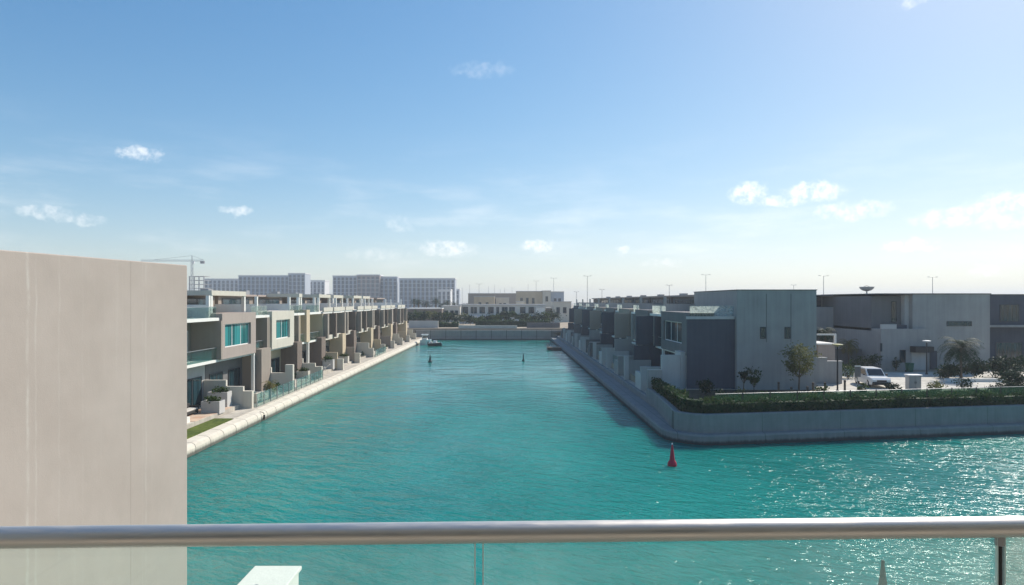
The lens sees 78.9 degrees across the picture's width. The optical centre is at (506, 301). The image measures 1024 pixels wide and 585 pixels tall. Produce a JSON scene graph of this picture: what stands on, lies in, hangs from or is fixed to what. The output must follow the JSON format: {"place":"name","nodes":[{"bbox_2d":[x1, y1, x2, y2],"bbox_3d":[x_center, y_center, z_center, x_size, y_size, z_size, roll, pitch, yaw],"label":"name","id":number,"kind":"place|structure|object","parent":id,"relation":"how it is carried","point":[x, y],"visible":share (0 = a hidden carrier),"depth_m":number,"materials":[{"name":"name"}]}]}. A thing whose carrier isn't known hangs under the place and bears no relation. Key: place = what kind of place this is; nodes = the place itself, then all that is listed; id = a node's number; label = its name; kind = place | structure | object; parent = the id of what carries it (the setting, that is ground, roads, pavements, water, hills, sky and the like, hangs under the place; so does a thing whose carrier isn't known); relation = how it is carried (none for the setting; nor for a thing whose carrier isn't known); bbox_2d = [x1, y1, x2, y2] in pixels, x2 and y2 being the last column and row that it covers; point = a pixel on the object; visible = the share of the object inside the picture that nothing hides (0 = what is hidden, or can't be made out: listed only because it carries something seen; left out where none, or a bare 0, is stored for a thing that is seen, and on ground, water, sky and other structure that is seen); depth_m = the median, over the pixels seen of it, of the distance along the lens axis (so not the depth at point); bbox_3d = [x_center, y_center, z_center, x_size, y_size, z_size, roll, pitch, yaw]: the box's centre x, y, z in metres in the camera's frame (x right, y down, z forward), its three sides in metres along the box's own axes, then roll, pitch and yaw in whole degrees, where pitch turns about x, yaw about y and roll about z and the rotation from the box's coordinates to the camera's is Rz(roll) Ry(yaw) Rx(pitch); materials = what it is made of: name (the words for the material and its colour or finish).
{"place":"outdoors","nodes":[
{"label":"outdoors","id":0,"kind":"place"},
{"bbox_2d":[218,339,417,418],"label":"path","id":1,"kind":"structure","parent":0,"point":[237,413],"depth_m":70.19,"materials":[{"name":"stone"}]},
{"bbox_2d":[257,380,294,406],"bbox_3d":[-22.000,8.770,59.750,0.060,1.220,9.750,0,0,0],"label":"glass fence","id":2,"kind":"object","parent":1,"relation":"on","point":[266,396],"visible":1,"depth_m":59.32,"materials":[{"name":"glass"}]},
{"bbox_2d":[296,369,322,389],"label":"glass fence","id":3,"kind":"object","parent":1,"relation":"on","point":[304,381],"visible":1,"depth_m":69.58,"materials":[{"name":"glass"}]},
{"bbox_2d":[407,303,573,332],"bbox_3d":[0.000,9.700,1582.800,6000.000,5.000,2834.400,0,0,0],"label":"terrain","id":4,"kind":"structure","parent":0,"point":[563,324],"depth_m":165.60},
{"bbox_2d":[189,276,210,289],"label":"concrete frame","id":5,"kind":"object","parent":4,"relation":"on","point":[199,284],"visible":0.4,"depth_m":620.97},
{"bbox_2d":[205,279,237,290],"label":"apartment block","id":6,"kind":"structure","parent":4,"relation":"on","point":[224,285],"depth_m":679.85,"materials":[{"name":"concrete"}]},
{"bbox_2d":[238,275,287,294],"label":"apartment block","id":7,"kind":"structure","parent":4,"relation":"on","point":[260,284],"depth_m":639.85,"materials":[{"name":"concrete"}]},
{"bbox_2d":[288,273,310,293],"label":"apartment block","id":8,"kind":"structure","parent":4,"relation":"on","point":[299,283],"depth_m":630.00,"materials":[{"name":"concrete"}]},
{"bbox_2d":[311,280,329,294],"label":"apartment block","id":9,"kind":"structure","parent":4,"relation":"on","point":[320,286],"depth_m":700.00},
{"bbox_2d":[332,275,356,295],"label":"apartment block","id":10,"kind":"structure","parent":4,"relation":"on","point":[343,285],"depth_m":609.85,"materials":[{"name":"paint"}]},
{"bbox_2d":[357,274,383,297],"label":"apartment block","id":11,"kind":"structure","parent":4,"relation":"on","point":[369,285],"depth_m":605.85,"materials":[{"name":"concrete"}]},
{"bbox_2d":[381,276,400,301],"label":"apartment block","id":12,"kind":"structure","parent":4,"relation":"on","point":[389,287],"depth_m":611.85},
{"bbox_2d":[409,321,437,327],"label":"retaining wall","id":13,"kind":"structure","parent":4,"relation":"on","point":[423,324],"depth_m":168.60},
{"bbox_2d":[407,308,443,322],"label":"villa","id":14,"kind":"object","parent":4,"relation":"on","point":[425,309],"visible":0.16,"depth_m":208.00,"materials":[{"name":"paint"}]},
{"bbox_2d":[399,278,456,307],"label":"apartment block","id":15,"kind":"structure","parent":4,"relation":"on","point":[410,289],"depth_m":599.85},
{"bbox_2d":[437,289,452,307],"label":"apartment block","id":16,"kind":"structure","parent":4,"relation":"on","point":[444,294],"depth_m":560.00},
{"bbox_2d":[441,305,460,321],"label":"villa","id":17,"kind":"object","parent":4,"relation":"on","point":[456,309],"visible":0.59,"depth_m":214.00,"materials":[{"name":"paint"}]},
{"bbox_2d":[474,296,494,303],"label":"villa","id":18,"kind":"object","parent":4,"relation":"on","point":[484,299],"visible":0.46,"depth_m":262.00,"materials":[{"name":"paint"}]},
{"bbox_2d":[458,325,516,327],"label":"retaining wall","id":19,"kind":"structure","parent":4,"relation":"on","point":[487,326],"depth_m":166.40,"materials":[{"name":"concrete"}]},
{"bbox_2d":[468,293,515,303],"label":"villa","id":20,"kind":"object","parent":4,"relation":"on","point":[512,298],"visible":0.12,"depth_m":330.00,"materials":[{"name":"paint"}]},
{"bbox_2d":[458,304,545,317],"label":"long building","id":21,"kind":"structure","parent":4,"relation":"on","point":[478,310],"depth_m":220.00,"materials":[{"name":"paint"}]},
{"bbox_2d":[475,318,550,326],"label":"hedge","id":22,"kind":"object","parent":4,"relation":"on","point":[521,322],"visible":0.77,"depth_m":175.23,"materials":[{"name":"green plant"}]},
{"bbox_2d":[516,291,541,303],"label":"villa","id":23,"kind":"object","parent":4,"relation":"on","point":[531,297],"visible":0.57,"depth_m":290.00,"materials":[{"name":"paint"}]},
{"bbox_2d":[527,323,559,327],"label":"retaining wall","id":24,"kind":"structure","parent":4,"relation":"on","point":[543,325],"depth_m":168.60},
{"bbox_2d":[542,290,550,306],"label":"villa","id":25,"kind":"object","parent":4,"relation":"on","point":[546,297],"visible":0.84,"depth_m":288.00,"materials":[{"name":"paint"}]},
{"bbox_2d":[551,291,563,300],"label":"villa","id":26,"kind":"object","parent":4,"relation":"on","point":[557,295],"visible":0.42,"depth_m":290.00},
{"bbox_2d":[551,301,571,321],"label":"villa","id":27,"kind":"object","parent":4,"relation":"on","point":[562,307],"visible":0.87,"depth_m":215.00,"materials":[{"name":"paint"}]},
{"bbox_2d":[0,0,1023,302],"label":"sky","id":28,"kind":"structure","parent":0,"point":[635,148],"materials":[{"name":"blue"}]},
{"bbox_2d":[187,340,1023,584],"bbox_3d":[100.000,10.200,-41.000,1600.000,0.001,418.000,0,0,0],"label":"water","id":29,"kind":"structure","parent":0,"point":[473,430],"depth_m":34.80,"materials":[{"name":"liquid"}]},
{"bbox_2d":[878,560,887,584],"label":"buoy","id":30,"kind":"object","parent":29,"relation":"on","point":[882,579],"visible":1,"depth_m":20.64,"materials":[{"name":"green paint"}]},
{"bbox_2d":[553,332,1023,410],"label":"ground","id":31,"kind":"structure","parent":0,"point":[632,377],"depth_m":72.78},
{"bbox_2d":[415,330,561,339],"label":"quay wall","id":32,"kind":"structure","parent":31,"relation":"on","point":[490,334],"depth_m":164.20,"materials":[{"name":"concrete"}]},
{"bbox_2d":[568,297,610,329],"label":"canal house","id":33,"kind":"structure","parent":31,"relation":"on","point":[571,314],"depth_m":147.90,"materials":[{"name":"stone"}]},
{"bbox_2d":[573,296,619,331],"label":"canal house","id":34,"kind":"structure","parent":31,"relation":"on","point":[578,316],"depth_m":136.50,"materials":[{"name":"grey concrete"}]},
{"bbox_2d":[593,342,612,358],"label":"garden wall","id":35,"kind":"structure","parent":31,"relation":"on","point":[596,347],"depth_m":96.16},
{"bbox_2d":[581,296,631,334],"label":"canal house","id":36,"kind":"structure","parent":31,"relation":"on","point":[585,325],"depth_m":122.50,"materials":[{"name":"paint"}]},
{"bbox_2d":[588,295,645,338],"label":"canal house","id":37,"kind":"structure","parent":31,"relation":"on","point":[596,318],"depth_m":111.10,"materials":[{"name":"paint"}]},
{"bbox_2d":[606,348,628,367],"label":"garden wall","id":38,"kind":"structure","parent":31,"relation":"on","point":[609,357],"depth_m":83.46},
{"bbox_2d":[614,356,632,375],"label":"garden wall","id":39,"kind":"structure","parent":31,"relation":"on","point":[619,366],"depth_m":74.95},
{"bbox_2d":[600,294,663,347],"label":"canal house","id":40,"kind":"structure","parent":31,"relation":"on","point":[608,313],"depth_m":97.10,"materials":[{"name":"paint"}]},
{"bbox_2d":[624,356,650,379],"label":"garden wall","id":41,"kind":"structure","parent":31,"relation":"on","point":[631,366],"depth_m":70.76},
{"bbox_2d":[635,367,660,390],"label":"garden wall","id":42,"kind":"structure","parent":31,"relation":"on","point":[641,379],"depth_m":62.25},
{"bbox_2d":[612,293,687,355],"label":"canal house","id":43,"kind":"structure","parent":31,"relation":"on","point":[623,321],"depth_m":85.70,"materials":[{"name":"paint"}]},
{"bbox_2d":[647,369,661,387],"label":"garden wall","id":44,"kind":"structure","parent":31,"relation":"on","point":[655,373],"depth_m":58.15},
{"bbox_2d":[632,295,693,368],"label":"canal house","id":45,"kind":"structure","parent":31,"relation":"on","point":[644,348],"depth_m":71.70,"materials":[{"name":"paint"}]},
{"bbox_2d":[654,289,816,389],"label":"canal house","id":46,"kind":"structure","parent":31,"relation":"on","point":[719,339],"depth_m":58.03,"materials":[{"name":"paint"}]},
{"bbox_2d":[665,320,681,343],"bbox_3d":[17.240,3.100,63.700,0.060,2.092,6.992,0,0,0],"label":"window","id":47,"kind":"structure","parent":46,"relation":"in","point":[673,330],"depth_m":64.03,"materials":[{"name":"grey glass"}]},
{"bbox_2d":[674,390,823,411],"bbox_3d":[21.200,8.196,51.250,16.400,0.001,12.700,0,0,0],"label":"planting bed","id":48,"kind":"object","parent":31,"relation":"on","point":[694,394],"visible":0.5,"depth_m":55.86,"materials":[{"name":"soil"}]},
{"bbox_2d":[651,377,703,412],"bbox_3d":[13.737,7.481,51.579,1.846,1.611,13.004,0,0,0],"label":"hedge","id":49,"kind":"object","parent":48,"relation":"on","point":[676,398],"visible":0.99,"depth_m":48.08,"materials":[{"name":"green plant"}]},
{"bbox_2d":[696,378,717,394],"bbox_3d":[17.596,7.490,54.514,1.743,1.540,1.722,0,0,0],"label":"shrub","id":50,"kind":"object","parent":48,"relation":"on","point":[702,385],"visible":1,"depth_m":54.29,"materials":[{"name":"green plant"}]},
{"bbox_2d":[746,366,762,393],"bbox_3d":[21.590,6.975,54.145,1.396,2.652,1.694,0,0,23],"label":"sapling","id":51,"kind":"object","parent":48,"relation":"on","point":[754,379],"visible":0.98,"depth_m":53.98,"materials":[{"name":"green plant"}]},
{"bbox_2d":[777,340,821,392],"bbox_3d":[25.584,5.875,54.442,3.308,4.856,4.139,0,0,-16],"label":"tree","id":52,"kind":"object","parent":48,"relation":"on","point":[792,366],"visible":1,"depth_m":53.95,"materials":[{"name":"green plant"}]},
{"bbox_2d":[701,392,928,413],"bbox_3d":[23.293,7.595,46.701,18.663,1.462,1.156,0,0,-9],"label":"hedge","id":53,"kind":"object","parent":48,"relation":"on","point":[808,403],"visible":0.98,"depth_m":46.38,"materials":[{"name":"green plant"}]},
{"bbox_2d":[550,335,1023,444],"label":"quay wall","id":54,"kind":"structure","parent":31,"relation":"on","point":[658,414],"depth_m":46.58,"materials":[{"name":"grey concrete"}]},
{"bbox_2d":[816,327,835,342],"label":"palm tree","id":55,"kind":"object","parent":31,"relation":"on","point":[824,338],"visible":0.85,"depth_m":75.69,"materials":[{"name":"green plant"}]},
{"bbox_2d":[816,334,836,360],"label":"building","id":56,"kind":"structure","parent":31,"relation":"on","point":[826,349],"depth_m":68.60,"materials":[{"name":"paint"}]},
{"bbox_2d":[816,357,842,383],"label":"garden wall","id":57,"kind":"structure","parent":31,"relation":"on","point":[826,371],"depth_m":61.80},
{"bbox_2d":[816,295,860,341],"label":"street house","id":58,"kind":"structure","parent":31,"relation":"on","point":[824,317],"depth_m":85.00,"materials":[{"name":"paint"}]},
{"bbox_2d":[835,349,861,365],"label":"garden wall","id":59,"kind":"structure","parent":31,"relation":"on","point":[843,357],"depth_m":78.00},
{"bbox_2d":[839,339,859,364],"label":"palm tree","id":60,"kind":"object","parent":31,"relation":"on","point":[849,344],"visible":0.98,"depth_m":76.79,"materials":[{"name":"green plant"}]},
{"bbox_2d":[821,293,990,369],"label":"street house","id":61,"kind":"structure","parent":31,"relation":"on","point":[888,327],"depth_m":74.80,"materials":[{"name":"paint"}]},
{"bbox_2d":[891,301,896,322],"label":"window","id":62,"kind":"structure","parent":61,"relation":"in","point":[893,303],"depth_m":76.17,"materials":[{"name":"grey glass"}]},
{"bbox_2d":[911,352,927,369],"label":"garden wall","id":63,"kind":"structure","parent":61,"relation":"in","point":[919,359],"depth_m":74.17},
{"bbox_2d":[904,374,922,389],"bbox_3d":[37.842,7.525,57.800,1.280,1.450,0.740,0,0,0],"label":"utility cabinet","id":64,"kind":"object","parent":31,"relation":"on","point":[913,381],"visible":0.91,"depth_m":57.48,"materials":[{"name":"metal"}]},
{"bbox_2d":[933,361,969,377],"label":"shrub","id":65,"kind":"object","parent":31,"relation":"on","point":[948,370],"visible":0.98,"depth_m":65.59,"materials":[{"name":"green plant"}]},
{"bbox_2d":[937,336,984,377],"bbox_3d":[47.523,6.009,64.940,4.190,4.585,4.187,0,0,0],"label":"palm tree","id":66,"kind":"object","parent":31,"relation":"on","point":[960,349],"visible":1,"depth_m":64.58,"materials":[{"name":"green plant"}]},
{"bbox_2d":[956,359,991,377],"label":"shrub","id":67,"kind":"object","parent":31,"relation":"on","point":[981,367],"visible":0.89,"depth_m":65.58,"materials":[{"name":"green plant"}]},
{"bbox_2d":[944,378,1011,381],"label":"kerb wall","id":68,"kind":"structure","parent":31,"relation":"on","point":[975,379],"depth_m":63.20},
{"bbox_2d":[981,356,1019,377],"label":"shrub","id":69,"kind":"object","parent":31,"relation":"on","point":[993,363],"visible":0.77,"depth_m":65.95,"materials":[{"name":"green plant"}]},
{"bbox_2d":[990,294,1023,358],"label":"street house","id":70,"kind":"structure","parent":31,"relation":"on","point":[1007,324],"depth_m":80.00,"materials":[{"name":"paint"}]},
{"bbox_2d":[996,342,1022,358],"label":"window","id":71,"kind":"structure","parent":70,"relation":"in","point":[1002,348],"depth_m":79.96,"materials":[{"name":"grey glass"}]},
{"bbox_2d":[1000,304,1018,320],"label":"window","id":72,"kind":"structure","parent":70,"relation":"in","point":[1008,312],"depth_m":79.96,"materials":[{"name":"grey glass"}]},
{"bbox_2d":[995,367,1023,385],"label":"shrub","id":73,"kind":"object","parent":31,"relation":"on","point":[1011,374],"visible":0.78,"depth_m":56.74,"materials":[{"name":"green plant"}]},
{"bbox_2d":[996,351,1023,375],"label":"shrub","id":74,"kind":"object","parent":31,"relation":"on","point":[1014,360],"visible":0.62,"depth_m":65.81,"materials":[{"name":"green plant"}]},
{"bbox_2d":[816,372,1023,391],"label":"road","id":75,"kind":"structure","parent":0,"point":[897,378],"depth_m":62.74,"materials":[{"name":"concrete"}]},
{"bbox_2d":[853,366,890,387],"bbox_3d":[35.588,7.340,60.500,2.180,1.700,4.720,0,0,10],"label":"parked car","id":76,"kind":"object","parent":75,"relation":"on","point":[870,376],"visible":0.84,"depth_m":59.52,"materials":[{"name":"white paint"}]},
{"label":"lawn","id":77,"kind":"structure","parent":0,"visible":0},
{"bbox_2d":[714,386,1023,402],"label":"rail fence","id":78,"kind":"object","parent":77,"relation":"on","point":[833,395],"visible":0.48,"depth_m":48.09,"materials":[{"name":"plant"}]},
{"bbox_2d":[925,390,1023,406],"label":"hedge","id":79,"kind":"object","parent":77,"relation":"on","point":[942,399],"visible":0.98,"depth_m":48.51,"materials":[{"name":"green plant"}]},
{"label":"ground","id":80,"kind":"structure","parent":0,"visible":0},
{"bbox_2d":[0,250,186,584],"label":"neighbour house","id":81,"kind":"structure","parent":80,"relation":"on","point":[93,391],"depth_m":8.00,"materials":[{"name":"paint"}]},
{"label":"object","id":82,"kind":"object","parent":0,"visible":0},
{"bbox_2d":[238,566,301,584],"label":"parapet pier","id":83,"kind":"structure","parent":82,"relation":"attached to","point":[272,575],"depth_m":6.79,"materials":[{"name":"concrete"}]},
{"bbox_2d":[0,516,1023,584],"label":"balcony railing","id":84,"kind":"object","parent":82,"relation":"on","point":[1009,569],"visible":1,"depth_m":1.49,"materials":[{"name":"silver metal"}]},
{"bbox_3d":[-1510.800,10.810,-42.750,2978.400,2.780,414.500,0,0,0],"label":"ground","id":85,"kind":"structure","parent":0,"visible":0},
{"bbox_2d":[187,296,222,405],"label":"canal house","id":86,"kind":"structure","parent":85,"relation":"on","point":[204,335],"depth_m":53.89,"materials":[{"name":"paint"}]},
{"bbox_2d":[187,376,201,404],"bbox_3d":[-26.450,7.720,52.350,0.060,2.440,3.300,0,0,0],"label":"sliding door","id":87,"kind":"structure","parent":86,"relation":"in","point":[194,385],"depth_m":52.76,"materials":[{"name":"blue glass"}]},
{"bbox_2d":[187,418,231,438],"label":"lawn","id":88,"kind":"structure","parent":85,"relation":"on","point":[202,427],"depth_m":46.17,"materials":[{"name":"plant"}]},
{"bbox_2d":[187,290,270,390],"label":"canal house","id":89,"kind":"structure","parent":85,"relation":"on","point":[245,361],"depth_m":60.98,"materials":[{"name":"paint"}]},
{"bbox_2d":[187,298,205,304],"bbox_3d":[-30.350,0.540,59.775,0.060,1.680,7.650,0,0,0],"label":"terrace door","id":90,"kind":"structure","parent":89,"relation":"in","point":[190,301],"depth_m":60.94,"materials":[{"name":"grey glass"}]},
{"bbox_2d":[228,367,239,385],"bbox_3d":[-26.450,7.720,60.513,0.060,2.440,2.575,0,0,0],"label":"sliding door","id":91,"kind":"structure","parent":89,"relation":"in","point":[234,373],"depth_m":60.46,"materials":[{"name":"blue glass"}]},
{"bbox_2d":[225,322,248,346],"bbox_3d":[-25.240,3.100,58.100,0.060,2.092,5.592,0,0,0],"label":"window","id":92,"kind":"structure","parent":89,"relation":"in","point":[236,334],"depth_m":58.19,"materials":[{"name":"teal glass"}]},
{"bbox_2d":[200,289,301,377],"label":"canal house","id":93,"kind":"structure","parent":85,"relation":"on","point":[284,343],"depth_m":71.89,"materials":[{"name":"paint"}]},
{"bbox_2d":[276,319,287,338],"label":"window","id":94,"kind":"structure","parent":93,"relation":"in","point":[281,325],"depth_m":69.76,"materials":[{"name":"teal glass"}]},
{"bbox_2d":[270,364,293,387],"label":"garden wall","id":95,"kind":"structure","parent":85,"relation":"on","point":[286,376],"depth_m":64.76,"materials":[{"name":"stone"}]},
{"bbox_2d":[239,290,325,365],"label":"canal house","id":96,"kind":"structure","parent":85,"relation":"on","point":[312,338],"depth_m":81.54,"materials":[{"name":"paint"}]},
{"bbox_2d":[187,338,411,428],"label":"patio","id":97,"kind":"structure","parent":85,"relation":"on","point":[217,415],"depth_m":52.63,"materials":[{"name":"stone"}]},
{"bbox_2d":[187,407,231,421],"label":"patio","id":98,"kind":"structure","parent":97,"relation":"on","point":[196,416],"depth_m":48.99,"materials":[{"name":"tile"}]},
{"bbox_2d":[201,392,224,413],"bbox_3d":[-23.900,8.234,50.646,1.500,1.732,1.357,0,0,0],"label":"planter","id":99,"kind":"object","parent":98,"relation":"on","point":[212,404],"visible":1,"depth_m":50.20,"materials":[{"name":"concrete"}]},
{"bbox_2d":[207,386,231,406],"bbox_3d":[-24.559,8.113,53.451,1.782,1.975,1.547,0,0,0],"label":"planter","id":100,"kind":"object","parent":97,"relation":"on","point":[224,394],"visible":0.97,"depth_m":52.99,"materials":[{"name":"concrete"}]},
{"bbox_2d":[204,380,253,407],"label":"garden wall","id":101,"kind":"structure","parent":97,"relation":"on","point":[242,397],"depth_m":54.36,"materials":[{"name":"stone"}]},
{"bbox_2d":[322,355,334,369],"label":"planter","id":102,"kind":"object","parent":97,"relation":"on","point":[327,361],"visible":1,"depth_m":82.90,"materials":[{"name":"concrete"}]},
{"bbox_2d":[187,338,421,457],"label":"quay wall","id":103,"kind":"structure","parent":85,"relation":"on","point":[209,438],"depth_m":56.01,"materials":[{"name":"concrete"}]},
{"bbox_2d":[271,292,345,355],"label":"canal house","id":104,"kind":"structure","parent":85,"relation":"on","point":[334,325],"depth_m":90.74,"materials":[{"name":"paint"}]},
{"bbox_2d":[302,358,322,373],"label":"garden wall","id":105,"kind":"structure","parent":85,"relation":"on","point":[312,367],"depth_m":74.86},
{"bbox_2d":[290,293,356,352],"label":"canal house","id":106,"kind":"structure","parent":85,"relation":"on","point":[351,327],"depth_m":102.10,"materials":[{"name":"paint"}]},
{"bbox_2d":[326,352,343,369],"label":"garden wall","id":107,"kind":"structure","parent":85,"relation":"on","point":[339,364],"depth_m":84.66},
{"bbox_2d":[314,293,372,347],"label":"canal house","id":108,"kind":"structure","parent":85,"relation":"on","point":[364,324],"depth_m":110.53,"materials":[{"name":"paint"}]},
{"bbox_2d":[326,294,379,338],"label":"canal house","id":109,"kind":"structure","parent":85,"relation":"on","point":[376,323],"depth_m":121.60,"materials":[{"name":"paint"}]},
{"bbox_2d":[346,347,359,362],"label":"garden wall","id":110,"kind":"structure","parent":85,"relation":"on","point":[354,357],"depth_m":94.36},
{"bbox_2d":[357,342,373,356],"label":"garden wall","id":111,"kind":"structure","parent":85,"relation":"on","point":[366,349],"depth_m":104.06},
{"bbox_2d":[344,295,392,340],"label":"canal house","id":112,"kind":"structure","parent":85,"relation":"on","point":[386,320],"depth_m":131.30,"materials":[{"name":"paint"}]},
{"bbox_2d":[352,295,396,333],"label":"canal house","id":113,"kind":"structure","parent":85,"relation":"on","point":[394,319],"depth_m":141.75,"materials":[{"name":"paint"}]},
{"bbox_2d":[366,295,406,334],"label":"canal house","id":114,"kind":"structure","parent":85,"relation":"on","point":[401,317],"depth_m":150.90,"materials":[{"name":"paint"}]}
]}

